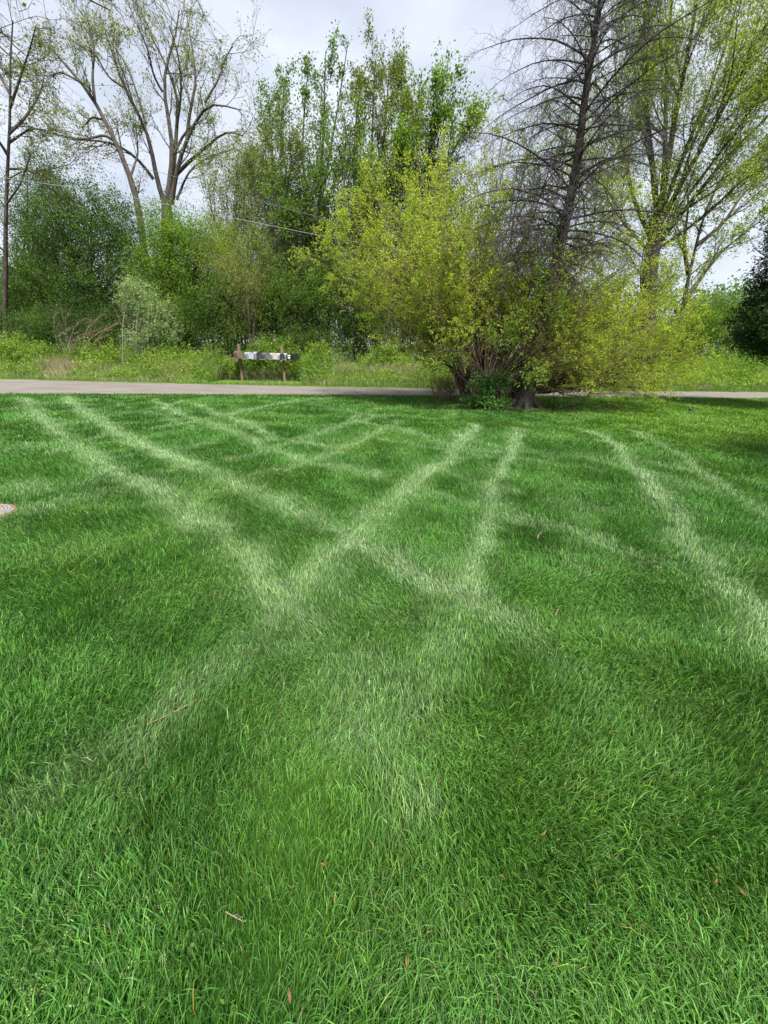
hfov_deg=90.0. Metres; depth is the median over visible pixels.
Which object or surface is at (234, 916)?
fallen twig
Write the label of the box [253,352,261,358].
mailbox
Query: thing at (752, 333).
conifer
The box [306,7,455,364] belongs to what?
olive tree
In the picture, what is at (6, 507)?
tree stump
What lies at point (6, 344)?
roadside bush
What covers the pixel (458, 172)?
dense tree
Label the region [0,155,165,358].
dense tree
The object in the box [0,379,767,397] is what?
road
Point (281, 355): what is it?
mailbox
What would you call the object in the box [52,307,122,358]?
bush
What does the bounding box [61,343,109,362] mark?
roadside bush
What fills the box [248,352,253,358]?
door
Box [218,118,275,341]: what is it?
thin tree
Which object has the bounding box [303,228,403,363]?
bush
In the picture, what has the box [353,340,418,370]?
roadside bush
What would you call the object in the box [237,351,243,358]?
door
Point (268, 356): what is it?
door
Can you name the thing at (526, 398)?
spruce tree
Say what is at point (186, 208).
power line
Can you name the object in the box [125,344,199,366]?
roadside bush
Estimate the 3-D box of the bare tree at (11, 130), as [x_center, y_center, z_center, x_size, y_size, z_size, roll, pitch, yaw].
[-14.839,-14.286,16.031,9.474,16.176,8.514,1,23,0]
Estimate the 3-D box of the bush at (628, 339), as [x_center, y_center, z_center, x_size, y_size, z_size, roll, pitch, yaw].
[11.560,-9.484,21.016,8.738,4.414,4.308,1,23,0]
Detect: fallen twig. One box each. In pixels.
[147,699,196,724]
[225,911,245,921]
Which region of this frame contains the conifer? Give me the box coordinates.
[711,57,767,367]
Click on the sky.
(302, 26)
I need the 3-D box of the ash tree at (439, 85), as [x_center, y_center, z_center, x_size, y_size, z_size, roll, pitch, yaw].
[1.903,-13.132,18.519,5.648,12.671,4.136,-8,25,-21]
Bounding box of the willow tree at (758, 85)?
[509,0,767,365]
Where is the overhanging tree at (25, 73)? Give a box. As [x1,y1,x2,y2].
[0,0,241,216]
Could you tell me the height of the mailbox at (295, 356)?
0.258 m
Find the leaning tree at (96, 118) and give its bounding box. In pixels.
[0,0,162,356]
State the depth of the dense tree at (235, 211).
20.55 m
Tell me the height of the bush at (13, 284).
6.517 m
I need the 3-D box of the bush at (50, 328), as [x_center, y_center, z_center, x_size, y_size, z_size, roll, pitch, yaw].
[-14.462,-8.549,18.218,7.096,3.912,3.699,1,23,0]
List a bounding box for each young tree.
[189,69,334,345]
[195,64,436,359]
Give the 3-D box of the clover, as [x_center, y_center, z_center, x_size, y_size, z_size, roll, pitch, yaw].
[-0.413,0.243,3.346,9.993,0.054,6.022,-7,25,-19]
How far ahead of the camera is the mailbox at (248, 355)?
17.07 m
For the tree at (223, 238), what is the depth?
18.25 m
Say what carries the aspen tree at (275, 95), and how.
on the verge
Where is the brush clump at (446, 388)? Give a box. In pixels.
[423,373,460,400]
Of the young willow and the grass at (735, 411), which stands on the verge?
the young willow
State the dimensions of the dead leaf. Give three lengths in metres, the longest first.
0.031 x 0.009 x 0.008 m
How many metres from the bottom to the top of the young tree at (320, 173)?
10.692 m
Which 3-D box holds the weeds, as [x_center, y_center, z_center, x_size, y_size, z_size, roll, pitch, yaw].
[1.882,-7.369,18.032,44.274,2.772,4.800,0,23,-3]
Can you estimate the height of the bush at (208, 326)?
4.951 m
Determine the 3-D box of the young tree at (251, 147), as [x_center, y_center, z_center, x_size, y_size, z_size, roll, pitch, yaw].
[-5.312,-12.617,18.023,5.631,11.844,5.455,12,26,23]
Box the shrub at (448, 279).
[286,68,721,407]
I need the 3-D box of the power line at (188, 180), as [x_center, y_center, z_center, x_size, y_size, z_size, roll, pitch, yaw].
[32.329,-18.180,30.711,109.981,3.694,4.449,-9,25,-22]
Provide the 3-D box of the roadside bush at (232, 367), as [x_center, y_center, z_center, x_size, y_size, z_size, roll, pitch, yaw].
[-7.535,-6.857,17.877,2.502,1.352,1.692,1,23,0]
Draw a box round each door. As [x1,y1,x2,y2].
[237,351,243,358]
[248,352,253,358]
[256,352,261,358]
[265,353,270,358]
[293,353,298,359]
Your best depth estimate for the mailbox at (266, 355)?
17.09 m
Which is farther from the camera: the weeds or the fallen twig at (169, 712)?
the weeds
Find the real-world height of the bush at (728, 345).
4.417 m
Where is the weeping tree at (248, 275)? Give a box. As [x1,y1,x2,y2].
[181,215,302,360]
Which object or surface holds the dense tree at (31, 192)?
on the verge
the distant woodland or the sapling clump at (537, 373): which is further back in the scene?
the distant woodland
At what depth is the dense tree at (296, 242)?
21.51 m
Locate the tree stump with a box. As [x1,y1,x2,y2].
[0,503,18,518]
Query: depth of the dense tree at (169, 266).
17.20 m
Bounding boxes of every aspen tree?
[253,55,305,348]
[257,19,387,322]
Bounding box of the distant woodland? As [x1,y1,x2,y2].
[0,254,762,369]
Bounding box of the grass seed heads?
[0,437,767,1023]
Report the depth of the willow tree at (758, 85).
14.66 m
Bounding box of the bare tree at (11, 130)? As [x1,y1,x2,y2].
[0,0,158,340]
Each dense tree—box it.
[0,118,96,351]
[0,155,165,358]
[109,186,238,357]
[179,101,278,351]
[212,131,359,354]
[246,150,350,356]
[306,127,477,362]
[347,151,485,359]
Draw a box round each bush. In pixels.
[0,255,63,346]
[0,288,142,361]
[0,327,59,363]
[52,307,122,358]
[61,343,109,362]
[98,267,190,365]
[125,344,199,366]
[162,264,257,357]
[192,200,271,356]
[197,351,248,379]
[234,240,301,349]
[236,332,305,377]
[249,232,348,362]
[290,339,336,379]
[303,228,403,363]
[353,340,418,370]
[369,223,469,360]
[462,246,549,361]
[550,303,673,361]
[634,294,740,366]
[667,279,752,364]
[696,299,761,368]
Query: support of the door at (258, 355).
in the mailbox at (257, 355)
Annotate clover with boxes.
[0,451,767,1019]
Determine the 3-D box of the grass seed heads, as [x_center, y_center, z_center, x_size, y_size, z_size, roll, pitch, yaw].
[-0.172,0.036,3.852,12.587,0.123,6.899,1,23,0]
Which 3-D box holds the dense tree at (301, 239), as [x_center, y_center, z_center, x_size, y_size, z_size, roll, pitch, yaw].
[-4.098,-12.463,19.264,6.883,10.627,5.602,22,31,39]
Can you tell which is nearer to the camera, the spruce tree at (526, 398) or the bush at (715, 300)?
the spruce tree at (526, 398)
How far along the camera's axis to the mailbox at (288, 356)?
17.10 m
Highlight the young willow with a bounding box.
[650,136,767,363]
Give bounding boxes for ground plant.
[541,384,602,409]
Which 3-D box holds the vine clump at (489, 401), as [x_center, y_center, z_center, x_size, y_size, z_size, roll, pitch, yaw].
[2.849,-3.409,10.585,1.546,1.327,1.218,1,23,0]
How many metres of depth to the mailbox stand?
17.31 m
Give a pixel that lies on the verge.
(258, 382)
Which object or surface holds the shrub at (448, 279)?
on the lawn at (342, 926)
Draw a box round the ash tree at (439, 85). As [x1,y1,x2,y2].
[362,37,504,245]
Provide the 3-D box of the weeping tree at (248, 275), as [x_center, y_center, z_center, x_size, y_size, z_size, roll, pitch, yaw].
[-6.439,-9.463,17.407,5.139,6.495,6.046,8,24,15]
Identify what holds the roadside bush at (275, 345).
on the verge
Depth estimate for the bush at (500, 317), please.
19.59 m
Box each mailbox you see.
[233,351,243,358]
[244,352,253,358]
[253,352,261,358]
[261,353,270,358]
[270,353,277,358]
[276,353,284,358]
[284,353,291,359]
[291,353,298,359]
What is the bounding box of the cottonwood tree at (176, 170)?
[21,0,279,347]
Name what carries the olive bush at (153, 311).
on the verge
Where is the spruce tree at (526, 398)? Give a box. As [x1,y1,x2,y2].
[422,0,767,409]
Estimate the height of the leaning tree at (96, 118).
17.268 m
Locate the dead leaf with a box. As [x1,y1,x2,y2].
[288,986,290,1003]
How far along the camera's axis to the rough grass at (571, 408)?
11.07 m
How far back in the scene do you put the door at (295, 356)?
17.10 m
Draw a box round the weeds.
[0,324,767,388]
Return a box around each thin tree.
[165,117,272,359]
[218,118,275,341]
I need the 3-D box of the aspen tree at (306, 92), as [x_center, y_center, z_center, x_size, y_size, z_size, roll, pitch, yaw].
[-2.904,-14.033,18.797,6.181,13.919,2.563,9,25,18]
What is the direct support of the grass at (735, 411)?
on the lawn at (342, 926)
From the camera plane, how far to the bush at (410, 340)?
18.45 m
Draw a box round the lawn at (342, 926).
[0,394,767,1023]
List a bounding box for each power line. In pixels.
[0,134,721,298]
[0,177,711,304]
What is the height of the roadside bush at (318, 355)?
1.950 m
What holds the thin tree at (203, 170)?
on the verge
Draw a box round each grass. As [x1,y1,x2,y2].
[0,391,767,475]
[423,402,643,412]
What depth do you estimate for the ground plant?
10.88 m
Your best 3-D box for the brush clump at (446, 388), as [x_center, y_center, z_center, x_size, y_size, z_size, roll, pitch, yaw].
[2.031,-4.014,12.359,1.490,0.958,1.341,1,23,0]
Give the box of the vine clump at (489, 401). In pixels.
[458,363,515,409]
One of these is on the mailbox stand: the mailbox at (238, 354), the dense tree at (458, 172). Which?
the mailbox at (238, 354)
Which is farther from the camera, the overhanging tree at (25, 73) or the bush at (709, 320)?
the bush at (709, 320)
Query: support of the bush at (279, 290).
on the verge
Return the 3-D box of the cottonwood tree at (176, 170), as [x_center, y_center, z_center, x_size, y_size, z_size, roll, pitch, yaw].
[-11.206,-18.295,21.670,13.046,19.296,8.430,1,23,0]
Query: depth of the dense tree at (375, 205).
18.18 m
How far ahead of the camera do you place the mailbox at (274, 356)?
17.08 m
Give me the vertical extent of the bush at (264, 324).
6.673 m
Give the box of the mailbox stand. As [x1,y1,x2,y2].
[229,344,286,380]
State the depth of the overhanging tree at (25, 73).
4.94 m
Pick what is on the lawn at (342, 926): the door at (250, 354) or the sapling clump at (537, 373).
the sapling clump at (537, 373)
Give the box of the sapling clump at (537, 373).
[409,228,600,407]
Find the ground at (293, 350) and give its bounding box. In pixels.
[0,340,767,398]
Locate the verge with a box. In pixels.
[0,378,741,391]
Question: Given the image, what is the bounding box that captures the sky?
[0,0,767,353]

